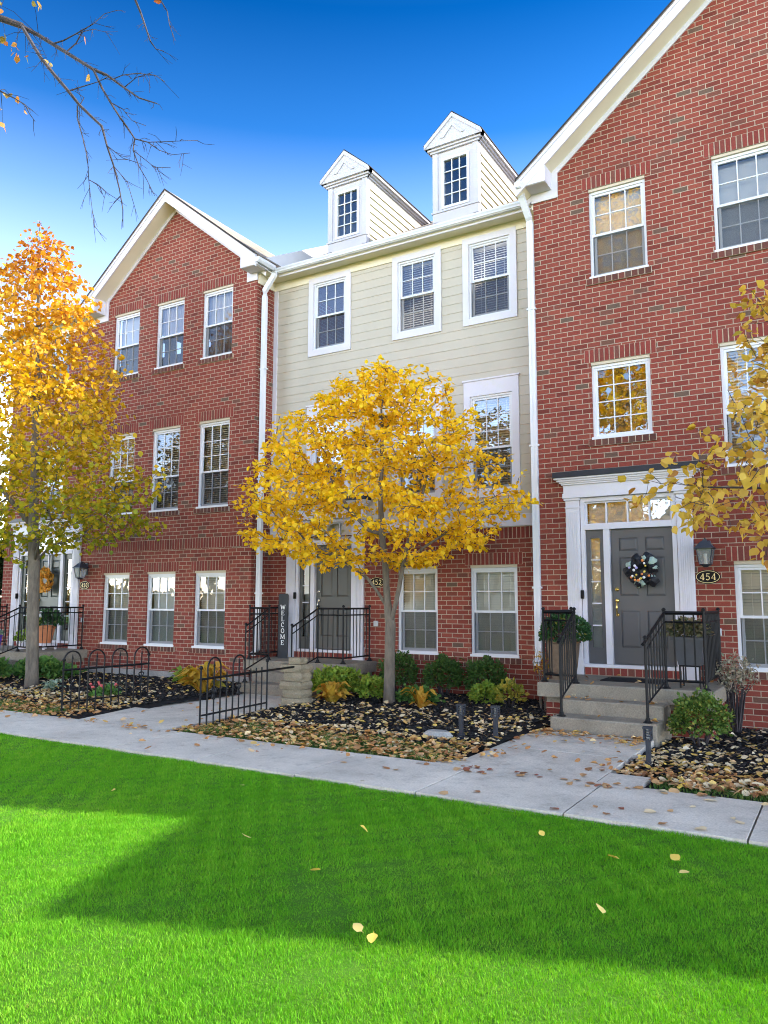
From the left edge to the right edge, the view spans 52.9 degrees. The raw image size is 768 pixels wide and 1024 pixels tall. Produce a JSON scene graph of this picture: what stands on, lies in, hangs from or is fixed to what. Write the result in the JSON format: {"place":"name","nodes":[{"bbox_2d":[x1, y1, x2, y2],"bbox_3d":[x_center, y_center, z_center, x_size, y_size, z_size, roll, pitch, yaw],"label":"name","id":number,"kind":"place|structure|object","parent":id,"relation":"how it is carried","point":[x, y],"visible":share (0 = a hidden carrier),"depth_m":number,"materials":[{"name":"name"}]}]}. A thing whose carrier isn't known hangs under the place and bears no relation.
{"place":"outdoors","nodes":[
{"label":"outdoors","id":0,"kind":"place"},
{"bbox_2d":[0,628,3,645],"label":"flower pot","id":1,"kind":"object","parent":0,"point":[1,633],"visible":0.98,"depth_m":17.59,"materials":[{"name":"purple ceramic"}]},
{"bbox_2d":[0,550,3,614],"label":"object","id":2,"kind":"object","parent":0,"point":[1,567],"visible":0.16,"depth_m":20.80,"materials":[{"name":"white"}]},
{"bbox_2d":[0,671,243,718],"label":"planting bed","id":3,"kind":"object","parent":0,"point":[8,680],"visible":0.32,"depth_m":13.45,"materials":[{"name":"black soil"}]},
{"bbox_2d":[0,656,12,677],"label":"leafy shrub","id":4,"kind":"object","parent":3,"relation":"on","point":[5,668],"visible":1,"depth_m":15.64,"materials":[{"name":"green plant"}]},
{"bbox_2d":[11,655,87,679],"bbox_3d":[-6.963,3.225,15.849,1.846,0.555,1.013,-4,-8,31],"label":"leafy shrub","id":5,"kind":"object","parent":3,"relation":"on","point":[50,666],"visible":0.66,"depth_m":15.63,"materials":[{"name":"green plant"}]},
{"bbox_2d":[36,678,64,690],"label":"silver plant","id":6,"kind":"object","parent":3,"relation":"on","point":[51,684],"visible":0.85,"depth_m":13.74,"materials":[{"name":"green plant"}]},
{"bbox_2d":[0,221,166,687],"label":"maple tree","id":7,"kind":"object","parent":3,"relation":"on","point":[45,340],"visible":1,"depth_m":14.59,"materials":[{"name":"yellow plant"}]},
{"bbox_2d":[88,681,121,697],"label":"flowering plant","id":8,"kind":"object","parent":3,"relation":"on","point":[99,690],"visible":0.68,"depth_m":12.82,"materials":[{"name":"green plant"}]},
{"bbox_2d":[60,646,150,712],"bbox_3d":[-4.247,2.582,11.856,0.053,0.960,1.585,-4,-8,34],"label":"garden fence","id":9,"kind":"object","parent":3,"relation":"on","point":[71,686],"visible":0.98,"depth_m":11.77,"materials":[{"name":"black metal"}]},
{"bbox_2d":[167,666,191,682],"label":"hosta plant","id":10,"kind":"object","parent":3,"relation":"on","point":[179,668],"visible":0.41,"depth_m":15.10,"materials":[{"name":"green plant"}]},
{"bbox_2d":[175,661,230,692],"bbox_3d":[-3.144,2.914,13.496,0.952,0.575,0.942,4,-8,-29],"label":"hosta plant","id":11,"kind":"object","parent":3,"relation":"on","point":[192,678],"visible":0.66,"depth_m":13.38,"materials":[{"name":"yellow plant"}]},
{"bbox_2d":[81,693,315,729],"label":"garden walk","id":12,"kind":"structure","parent":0,"point":[175,716],"depth_m":11.22,"materials":[{"name":"concrete"}]},
{"bbox_2d":[279,657,313,705],"bbox_3d":[-1.395,2.675,12.084,0.510,0.774,0.410,-4,-8,31],"label":"stone stack","id":13,"kind":"object","parent":12,"relation":"on","point":[296,685],"visible":0.91,"depth_m":11.94,"materials":[{"name":"beige stone"}]},
{"bbox_2d":[0,0,671,539],"label":"sky","id":14,"kind":"structure","parent":0,"point":[279,89],"materials":[{"name":"blue"}]},
{"bbox_2d":[149,692,549,761],"bbox_3d":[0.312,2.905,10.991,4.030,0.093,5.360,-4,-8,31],"label":"planting bed","id":15,"kind":"object","parent":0,"point":[511,735],"visible":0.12,"depth_m":10.06,"materials":[{"name":"black soil"}]},
{"bbox_2d":[0,645,87,675],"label":"concrete stoop","id":16,"kind":"object","parent":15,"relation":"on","point":[58,653],"visible":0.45,"depth_m":17.13,"materials":[{"name":"grey concrete"}]},
{"bbox_2d":[0,604,7,644],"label":"stair railing","id":17,"kind":"object","parent":16,"relation":"on","point":[6,606],"visible":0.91,"depth_m":19.11,"materials":[{"name":"black metal"}]},
{"bbox_2d":[14,628,25,648],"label":"trailing plant","id":18,"kind":"object","parent":16,"relation":"on","point":[20,638],"visible":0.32,"depth_m":17.63,"materials":[{"name":"green plant"}]},
{"bbox_2d":[0,604,84,653],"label":"stair railing","id":19,"kind":"object","parent":16,"relation":"on","point":[43,612],"visible":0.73,"depth_m":16.91,"materials":[{"name":"black metal"}]},
{"bbox_2d":[39,608,64,649],"bbox_3d":[-7.690,2.646,17.574,0.843,0.956,0.707,-4,-8,31],"label":"flower pot","id":20,"kind":"object","parent":16,"relation":"on","point":[50,626],"visible":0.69,"depth_m":17.44,"materials":[{"name":"ceramic"}]},
{"bbox_2d":[0,188,430,681],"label":"brick townhouse","id":21,"kind":"structure","parent":15,"relation":"on","point":[191,279],"depth_m":16.97,"materials":[{"name":"brick"}]},
{"bbox_2d":[39,555,60,639],"bbox_3d":[-8.075,2.045,18.571,0.868,2.024,0.111,-4,-8,31],"label":"door","id":22,"kind":"structure","parent":21,"relation":"in","point":[48,599],"depth_m":18.58,"materials":[{"name":"green paint"}]},
{"bbox_2d":[40,555,53,592],"bbox_3d":[-8.152,1.471,18.530,0.660,0.986,0.246,-4,-8,31],"label":"door wreath","id":23,"kind":"object","parent":22,"relation":"attached to","point":[46,573],"depth_m":18.46,"materials":[{"name":"orange plant"}]},
{"bbox_2d":[41,435,66,514],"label":"window","id":24,"kind":"structure","parent":21,"relation":"in","point":[62,437],"depth_m":19.09,"materials":[{"name":"white plastic"}]},
{"bbox_2d":[44,335,70,395],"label":"window","id":25,"kind":"structure","parent":21,"relation":"in","point":[54,366],"depth_m":19.45,"materials":[{"name":"white plastic"}]},
{"bbox_2d":[72,561,88,578],"bbox_3d":[-6.985,1.345,17.798,0.264,0.420,0.302,-4,-8,31],"label":"wall lantern","id":26,"kind":"object","parent":21,"relation":"attached to","point":[81,564],"depth_m":17.75,"materials":[{"name":"black metal"}]},
{"bbox_2d":[80,581,89,589],"bbox_3d":[-6.943,1.698,17.887,0.340,0.200,0.023,-4,-8,31],"label":"number plaque","id":27,"kind":"object","parent":21,"relation":"attached to","point":[84,585],"visible":1,"depth_m":17.87,"materials":[{"name":"black ceramic"}]},
{"bbox_2d":[97,563,132,649],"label":"window","id":28,"kind":"structure","parent":21,"relation":"in","point":[118,573],"depth_m":17.46,"materials":[{"name":"white plastic"}]},
{"bbox_2d":[104,423,138,519],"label":"window","id":29,"kind":"structure","parent":21,"relation":"in","point":[131,428],"depth_m":17.79,"materials":[{"name":"white plastic"}]},
{"bbox_2d":[109,299,143,382],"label":"window","id":30,"kind":"structure","parent":21,"relation":"in","point":[130,328],"depth_m":18.18,"materials":[{"name":"grey glass"}]},
{"bbox_2d":[141,562,178,651],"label":"window","id":31,"kind":"structure","parent":21,"relation":"in","point":[162,621],"depth_m":16.74,"materials":[{"name":"grey glass"}]},
{"bbox_2d":[146,415,183,516],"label":"window","id":32,"kind":"structure","parent":21,"relation":"in","point":[174,430],"depth_m":17.08,"materials":[{"name":"white plastic"}]},
{"bbox_2d":[152,287,187,374],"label":"window","id":33,"kind":"structure","parent":21,"relation":"in","point":[173,323],"depth_m":17.48,"materials":[{"name":"grey glass"}]},
{"bbox_2d":[189,560,229,654],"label":"window","id":34,"kind":"structure","parent":21,"relation":"in","point":[203,569],"depth_m":16.01,"materials":[{"name":"white plastic"}]},
{"bbox_2d":[193,407,233,513],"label":"window","id":35,"kind":"structure","parent":21,"relation":"in","point":[208,417],"depth_m":16.36,"materials":[{"name":"white plastic"}]},
{"bbox_2d":[198,273,236,364],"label":"window","id":36,"kind":"structure","parent":21,"relation":"in","point":[221,307],"depth_m":16.74,"materials":[{"name":"glass"}]},
{"bbox_2d":[199,654,294,724],"bbox_3d":[-1.880,2.481,10.926,0.053,0.956,2.254,-3,-7,26],"label":"garden fence","id":37,"kind":"object","parent":15,"relation":"on","point":[238,674],"visible":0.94,"depth_m":10.55,"materials":[{"name":"black metal"}]},
{"bbox_2d":[237,656,376,698],"bbox_3d":[-1.607,3.180,14.161,2.370,0.860,1.810,-4,-8,31],"label":"concrete stoop","id":38,"kind":"object","parent":15,"relation":"on","point":[275,677],"visible":0.38,"depth_m":13.90,"materials":[{"name":"grey concrete"}]},
{"bbox_2d":[242,605,277,682],"bbox_3d":[-2.371,2.455,14.677,0.531,1.376,1.795,0,-7,2],"label":"stair railing","id":39,"kind":"object","parent":38,"relation":"on","point":[264,613],"visible":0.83,"depth_m":14.57,"materials":[{"name":"black metal"}]},
{"bbox_2d":[278,594,288,657],"bbox_3d":[-1.978,2.227,15.115,0.230,1.248,0.033,-4,-8,31],"label":"welcome board","id":40,"kind":"object","parent":38,"relation":"on","point":[283,607],"visible":1,"depth_m":15.10,"materials":[{"name":"black wood"}]},
{"bbox_2d":[291,605,371,663],"bbox_3d":[-0.912,2.358,13.818,1.784,1.376,0.575,4,-7,-27],"label":"stair railing","id":41,"kind":"object","parent":38,"relation":"on","point":[338,615],"visible":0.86,"depth_m":13.83,"materials":[{"name":"black metal"}]},
{"bbox_2d":[311,681,352,703],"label":"hosta plant","id":42,"kind":"object","parent":15,"relation":"on","point":[330,693],"visible":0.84,"depth_m":11.98,"materials":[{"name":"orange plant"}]},
{"bbox_2d":[311,664,361,693],"bbox_3d":[-0.787,2.868,12.919,1.050,0.630,0.827,-4,-8,31],"label":"lime shrub","id":43,"kind":"object","parent":15,"relation":"on","point":[336,673],"visible":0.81,"depth_m":12.74,"materials":[{"name":"green plant"}]},
{"bbox_2d":[354,672,383,699],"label":"lime shrub","id":44,"kind":"object","parent":15,"relation":"on","point":[366,685],"visible":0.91,"depth_m":12.42,"materials":[{"name":"green plant"}]},
{"bbox_2d":[232,354,544,703],"bbox_3d":[-0.216,0.218,12.040,5.297,5.659,3.626,-4,-8,31],"label":"golden tree","id":45,"kind":"object","parent":15,"relation":"on","point":[334,490],"visible":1,"depth_m":11.88,"materials":[{"name":"yellow plant"}]},
{"bbox_2d":[250,111,543,699],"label":"siding townhouse","id":46,"kind":"structure","parent":15,"relation":"on","point":[462,255],"depth_m":14.69,"materials":[{"name":"beige plastic"}]},
{"bbox_2d":[306,400,349,497],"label":"window","id":47,"kind":"structure","parent":46,"relation":"in","point":[313,458],"depth_m":15.59,"materials":[{"name":"white plastic"}]},
{"bbox_2d":[308,269,350,357],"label":"window","id":48,"kind":"structure","parent":46,"relation":"in","point":[314,318],"depth_m":15.80,"materials":[{"name":"white plastic"}]},
{"bbox_2d":[316,545,350,649],"bbox_3d":[-0.971,1.650,15.032,0.878,2.024,0.111,-4,-8,31],"label":"door","id":49,"kind":"structure","parent":46,"relation":"in","point":[333,588],"depth_m":15.04,"materials":[{"name":"grey paint"}]},
{"bbox_2d":[369,577,382,587],"bbox_3d":[-0.135,1.323,14.524,0.340,0.200,0.023,-4,-8,31],"label":"number plaque","id":50,"kind":"object","parent":46,"relation":"attached to","point":[377,582],"visible":0.75,"depth_m":14.51,"materials":[{"name":"black metal"}]},
{"bbox_2d":[392,246,441,340],"bbox_3d":[0.669,-4.148,14.791,1.055,1.665,0.229,-4,-8,31],"label":"window","id":51,"kind":"structure","parent":46,"relation":"in","point":[434,254],"depth_m":14.81,"materials":[{"name":"white plastic"}]},
{"bbox_2d":[392,385,442,502],"bbox_3d":[0.656,-1.237,14.442,1.095,2.140,0.249,-4,-8,31],"label":"window","id":52,"kind":"structure","parent":46,"relation":"in","point":[436,493],"depth_m":14.32,"materials":[{"name":"white plastic"}]},
{"bbox_2d":[393,555,441,660],"bbox_3d":[0.654,1.741,14.118,1.030,1.890,0.263,-4,-8,31],"label":"window","id":53,"kind":"structure","parent":46,"relation":"in","point":[415,613],"depth_m":14.18,"materials":[{"name":"grey glass"}]},
{"bbox_2d":[462,226,517,326],"bbox_3d":[1.954,-4.234,14.027,1.050,1.665,0.229,-4,-8,31],"label":"window","id":54,"kind":"structure","parent":46,"relation":"in","point":[470,318],"depth_m":14.04,"materials":[{"name":"white plastic"}]},
{"bbox_2d":[462,372,520,497],"bbox_3d":[1.941,-1.323,13.678,1.090,2.140,0.249,-4,-8,31],"label":"window","id":55,"kind":"structure","parent":46,"relation":"in","point":[499,388],"depth_m":13.67,"materials":[{"name":"white plastic"}]},
{"bbox_2d":[465,552,522,664],"bbox_3d":[1.939,1.655,13.354,1.075,1.890,0.263,-4,-8,31],"label":"window","id":56,"kind":"structure","parent":46,"relation":"in","point":[485,603],"depth_m":13.41,"materials":[{"name":"glass"}]},
{"bbox_2d":[377,650,418,690],"bbox_3d":[0.249,2.839,13.587,0.800,0.843,0.766,-4,-8,31],"label":"boxwood","id":57,"kind":"object","parent":15,"relation":"on","point":[412,670],"visible":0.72,"depth_m":13.47,"materials":[{"name":"green plant"}]},
{"bbox_2d":[400,686,436,707],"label":"hosta plant","id":58,"kind":"object","parent":15,"relation":"on","point":[420,696],"visible":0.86,"depth_m":11.40,"materials":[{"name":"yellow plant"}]},
{"bbox_2d":[395,683,445,703],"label":"shrub","id":59,"kind":"object","parent":15,"relation":"on","point":[409,697],"visible":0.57,"depth_m":12.12,"materials":[{"name":"green plant"}]},
{"bbox_2d":[423,729,452,741],"bbox_3d":[0.645,2.655,9.161,0.404,0.115,0.228,-4,-8,31],"label":"rock","id":60,"kind":"object","parent":15,"relation":"on","point":[439,733],"visible":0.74,"depth_m":9.08,"materials":[{"name":"white stone"}]},
{"bbox_2d":[418,651,464,694],"bbox_3d":[1.016,2.789,13.172,0.805,0.849,0.775,4,-8,-28],"label":"boxwood","id":61,"kind":"object","parent":15,"relation":"on","point":[443,661],"visible":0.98,"depth_m":13.08,"materials":[{"name":"green plant"}]},
{"bbox_2d":[456,703,465,739],"bbox_3d":[0.916,2.534,9.157,0.090,0.495,0.090,-4,-8,31],"label":"path light","id":62,"kind":"object","parent":15,"relation":"on","point":[461,715],"visible":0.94,"depth_m":9.14,"materials":[{"name":"black metal"}]},
{"bbox_2d":[460,650,507,691],"bbox_3d":[1.640,2.724,12.756,0.881,0.884,0.788,-4,-8,31],"label":"boxwood","id":63,"kind":"object","parent":15,"relation":"on","point":[479,665],"visible":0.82,"depth_m":12.64,"materials":[{"name":"green plant"}]},
{"bbox_2d":[466,679,501,703],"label":"lime shrub","id":64,"kind":"object","parent":15,"relation":"on","point":[477,692],"visible":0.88,"depth_m":11.92,"materials":[{"name":"green plant"}]},
{"bbox_2d":[490,705,499,740],"bbox_3d":[1.304,2.518,9.008,0.090,0.495,0.090,-4,-8,31],"label":"path light","id":65,"kind":"object","parent":15,"relation":"on","point":[495,719],"visible":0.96,"depth_m":8.99,"materials":[{"name":"black metal"}]},
{"bbox_2d":[492,677,529,707],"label":"yellow shrub","id":66,"kind":"object","parent":15,"relation":"on","point":[505,687],"visible":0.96,"depth_m":11.75,"materials":[{"name":"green plant"}]},
{"bbox_2d":[532,649,551,710],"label":"dried bush","id":67,"kind":"object","parent":15,"relation":"on","point":[539,656],"visible":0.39,"depth_m":11.40,"materials":[{"name":"brown plant"}]},
{"bbox_2d":[537,674,731,747],"bbox_3d":[3.279,2.744,10.325,2.300,0.860,2.240,-4,-8,31],"label":"concrete stoop","id":68,"kind":"object","parent":15,"relation":"on","point":[626,717],"visible":0.55,"depth_m":9.80,"materials":[{"name":"grey concrete"}]},
{"bbox_2d":[541,607,579,716],"bbox_3d":[2.463,2.024,10.839,0.526,1.366,2.237,-1,-7,12],"label":"stair railing","id":69,"kind":"object","parent":68,"relation":"on","point":[570,656],"visible":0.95,"depth_m":10.48,"materials":[{"name":"black metal"}]},
{"bbox_2d":[538,614,592,679],"bbox_3d":[2.603,1.905,11.065,0.782,0.972,0.756,-4,-8,31],"label":"planter","id":70,"kind":"object","parent":68,"relation":"on","point":[583,631],"visible":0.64,"depth_m":10.90,"materials":[{"name":"brown wicker"}]},
{"bbox_2d":[600,677,664,683],"bbox_3d":[3.510,2.359,10.807,0.830,0.017,0.500,-4,-8,31],"label":"door mat","id":71,"kind":"object","parent":68,"relation":"on","point":[622,679],"depth_m":10.78,"materials":[{"name":"black rubber"}]},
{"bbox_2d":[641,607,722,723],"bbox_3d":[3.988,1.921,9.919,2.260,1.366,0.559,5,-8,-38],"label":"stair railing","id":72,"kind":"object","parent":68,"relation":"on","point":[712,650],"visible":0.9,"depth_m":9.80,"materials":[{"name":"black metal"}]},
{"bbox_2d":[660,616,714,688],"bbox_3d":[3.959,1.805,10.040,0.685,0.943,0.640,-4,-8,31],"label":"planter","id":73,"kind":"object","parent":68,"relation":"on","point":[689,644],"visible":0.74,"depth_m":9.93,"materials":[{"name":"grey plastic"}]},
{"bbox_2d":[514,0,767,730],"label":"brick townhouse","id":74,"kind":"structure","parent":15,"relation":"on","point":[641,183],"depth_m":11.81,"materials":[{"name":"brick"}]},
{"bbox_2d":[581,160,651,285],"bbox_3d":[3.739,-4.552,12.301,1.090,1.835,0.244,-4,-8,31],"label":"window","id":75,"kind":"structure","parent":74,"relation":"in","point":[618,232],"depth_m":12.35,"materials":[{"name":"beige glass"}]},
{"bbox_2d":[584,339,656,446],"bbox_3d":[3.689,-1.820,11.969,1.100,1.560,0.178,-4,-8,31],"label":"window","id":76,"kind":"structure","parent":74,"relation":"in","point":[630,351],"depth_m":11.96,"materials":[{"name":"white plastic"}]},
{"bbox_2d":[611,527,677,665],"bbox_3d":[3.854,1.248,11.481,0.898,2.024,0.111,-4,-8,31],"label":"door","id":77,"kind":"structure","parent":74,"relation":"in","point":[636,610],"depth_m":11.51,"materials":[{"name":"grey paint"}]},
{"bbox_2d":[623,552,659,587],"bbox_3d":[3.791,0.855,11.412,0.531,0.542,0.164,-4,-8,31],"label":"door wreath","id":78,"kind":"object","parent":77,"relation":"attached to","point":[634,575],"depth_m":11.37,"materials":[{"name":"black"}]},
{"bbox_2d":[694,538,715,566],"bbox_3d":[4.558,0.574,10.937,0.264,0.420,0.302,-4,-8,31],"label":"wall lantern","id":79,"kind":"object","parent":74,"relation":"attached to","point":[705,546],"depth_m":10.89,"materials":[{"name":"black metal"}]},
{"bbox_2d":[695,570,720,583],"bbox_3d":[4.626,0.925,11.012,0.340,0.200,0.023,-4,-8,31],"label":"number plaque","id":80,"kind":"object","parent":74,"relation":"attached to","point":[707,576],"visible":1,"depth_m":11.00,"materials":[{"name":"black metal"}]},
{"bbox_2d":[703,127,767,259],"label":"window","id":81,"kind":"structure","parent":74,"relation":"in","point":[740,189],"depth_m":11.44,"materials":[{"name":"white plastic"}]},
{"bbox_2d":[711,322,767,474],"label":"window","id":82,"kind":"structure","parent":74,"relation":"in","point":[720,336],"depth_m":11.17,"materials":[{"name":"white plastic"}]},
{"bbox_2d":[725,546,767,679],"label":"window","id":83,"kind":"structure","parent":74,"relation":"in","point":[740,556],"depth_m":10.81,"materials":[{"name":"white plastic"}]},
{"bbox_2d":[0,736,767,1023],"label":"lawn","id":84,"kind":"structure","parent":0,"point":[299,887],"depth_m":3.92,"materials":[{"name":"green plant"}]},
{"bbox_2d":[0,0,212,240],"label":"bare tree","id":85,"kind":"object","parent":84,"relation":"on","point":[16,24],"visible":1,"depth_m":8.14,"materials":[{"name":"brown plant"}]},
{"bbox_2d":[353,923,362,931],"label":"fallen leaf","id":86,"kind":"object","parent":84,"relation":"on","point":[357,927],"visible":1,"depth_m":3.76,"materials":[{"name":"beige plant"}]},
{"bbox_2d":[367,932,377,942],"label":"fallen leaf","id":87,"kind":"object","parent":84,"relation":"on","point":[372,937],"visible":1,"depth_m":3.65,"materials":[{"name":"yellow plant"}]},
{"bbox_2d":[596,903,605,912],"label":"fallen leaf","id":88,"kind":"object","parent":84,"relation":"on","point":[601,909],"visible":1,"depth_m":4.00,"materials":[{"name":"yellow plant"}]},
{"bbox_2d":[670,854,679,859],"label":"fallen leaf","id":89,"kind":"object","parent":84,"relation":"on","point":[674,856],"visible":1,"depth_m":4.81,"materials":[{"name":"yellow plant"}]},
{"bbox_2d":[0,710,767,848],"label":"sidewalk","id":90,"kind":"structure","parent":0,"point":[576,799],"depth_m":6.99,"materials":[{"name":"concrete"}]},
{"bbox_2d":[644,809,655,812],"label":"fallen leaf","id":91,"kind":"object","parent":90,"relation":"on","point":[649,810],"visible":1,"depth_m":5.92,"materials":[{"name":"beige plant"}]},
{"bbox_2d":[669,788,679,792],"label":"fallen leaf","id":92,"kind":"object","parent":90,"relation":"on","point":[674,790],"visible":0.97,"depth_m":6.57,"materials":[{"name":"plant"}]},
{"bbox_2d":[436,730,653,787],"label":"front walk","id":93,"kind":"structure","parent":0,"point":[533,759],"depth_m":8.04,"materials":[{"name":"concrete"}]},
{"bbox_2d":[617,728,767,801],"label":"planting bed","id":94,"kind":"object","parent":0,"point":[664,766],"visible":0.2,"depth_m":7.89,"materials":[{"name":"black soil"}]},
{"bbox_2d":[0,671,767,776],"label":"leaf litter","id":95,"kind":"object","parent":94,"relation":"on","point":[727,768],"visible":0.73,"depth_m":10.12,"materials":[{"name":"brown plant"}]},
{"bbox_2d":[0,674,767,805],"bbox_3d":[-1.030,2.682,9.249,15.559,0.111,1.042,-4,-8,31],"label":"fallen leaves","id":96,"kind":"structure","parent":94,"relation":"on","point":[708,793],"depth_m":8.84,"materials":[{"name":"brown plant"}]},
{"bbox_2d":[45,677,767,785],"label":"mulch chips","id":97,"kind":"object","parent":94,"relation":"on","point":[462,699],"visible":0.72,"depth_m":10.37,"materials":[{"name":"black wood"}]},
{"bbox_2d":[642,726,652,766],"bbox_3d":[2.686,2.434,7.833,0.090,0.495,0.090,-4,-8,31],"label":"path light","id":98,"kind":"object","parent":94,"relation":"on","point":[648,761],"visible":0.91,"depth_m":7.82,"materials":[{"name":"black metal"}]},
{"bbox_2d":[651,779,659,783],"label":"fallen leaf","id":99,"kind":"object","parent":94,"relation":"on","point":[655,781],"visible":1,"depth_m":6.90,"materials":[{"name":"orange plant"}]},
{"bbox_2d":[685,780,692,788],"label":"fallen leaf","id":100,"kind":"object","parent":94,"relation":"on","point":[690,785],"visible":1,"depth_m":6.74,"materials":[{"name":"brown plant"}]},
{"bbox_2d":[618,280,767,572],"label":"young tree","id":101,"kind":"object","parent":94,"relation":"on","point":[753,479],"visible":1,"depth_m":7.33,"materials":[{"name":"yellow plant"}]},
{"bbox_2d":[666,685,735,746],"bbox_3d":[3.760,2.455,9.209,0.784,0.790,0.774,0,-7,2],"label":"boxwood","id":102,"kind":"object","parent":94,"relation":"on","point":[700,703],"visible":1,"depth_m":9.09,"materials":[{"name":"green plant"}]},
{"bbox_2d":[714,786,722,791],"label":"fallen leaf","id":103,"kind":"object","parent":94,"relation":"on","point":[719,788],"visible":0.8,"depth_m":6.64,"materials":[{"name":"brown plant"}]},
{"bbox_2d":[715,651,760,732],"bbox_3d":[4.677,2.380,10.218,0.618,1.068,0.577,-4,-8,31],"label":"dried bush","id":104,"kind":"object","parent":94,"relation":"on","point":[738,709],"visible":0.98,"depth_m":10.18,"materials":[{"name":"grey plant"}]},
{"bbox_2d":[742,790,749,795],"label":"fallen leaf","id":105,"kind":"object","parent":94,"relation":"on","point":[746,793],"visible":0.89,"depth_m":6.49,"materials":[{"name":"beige plant"}]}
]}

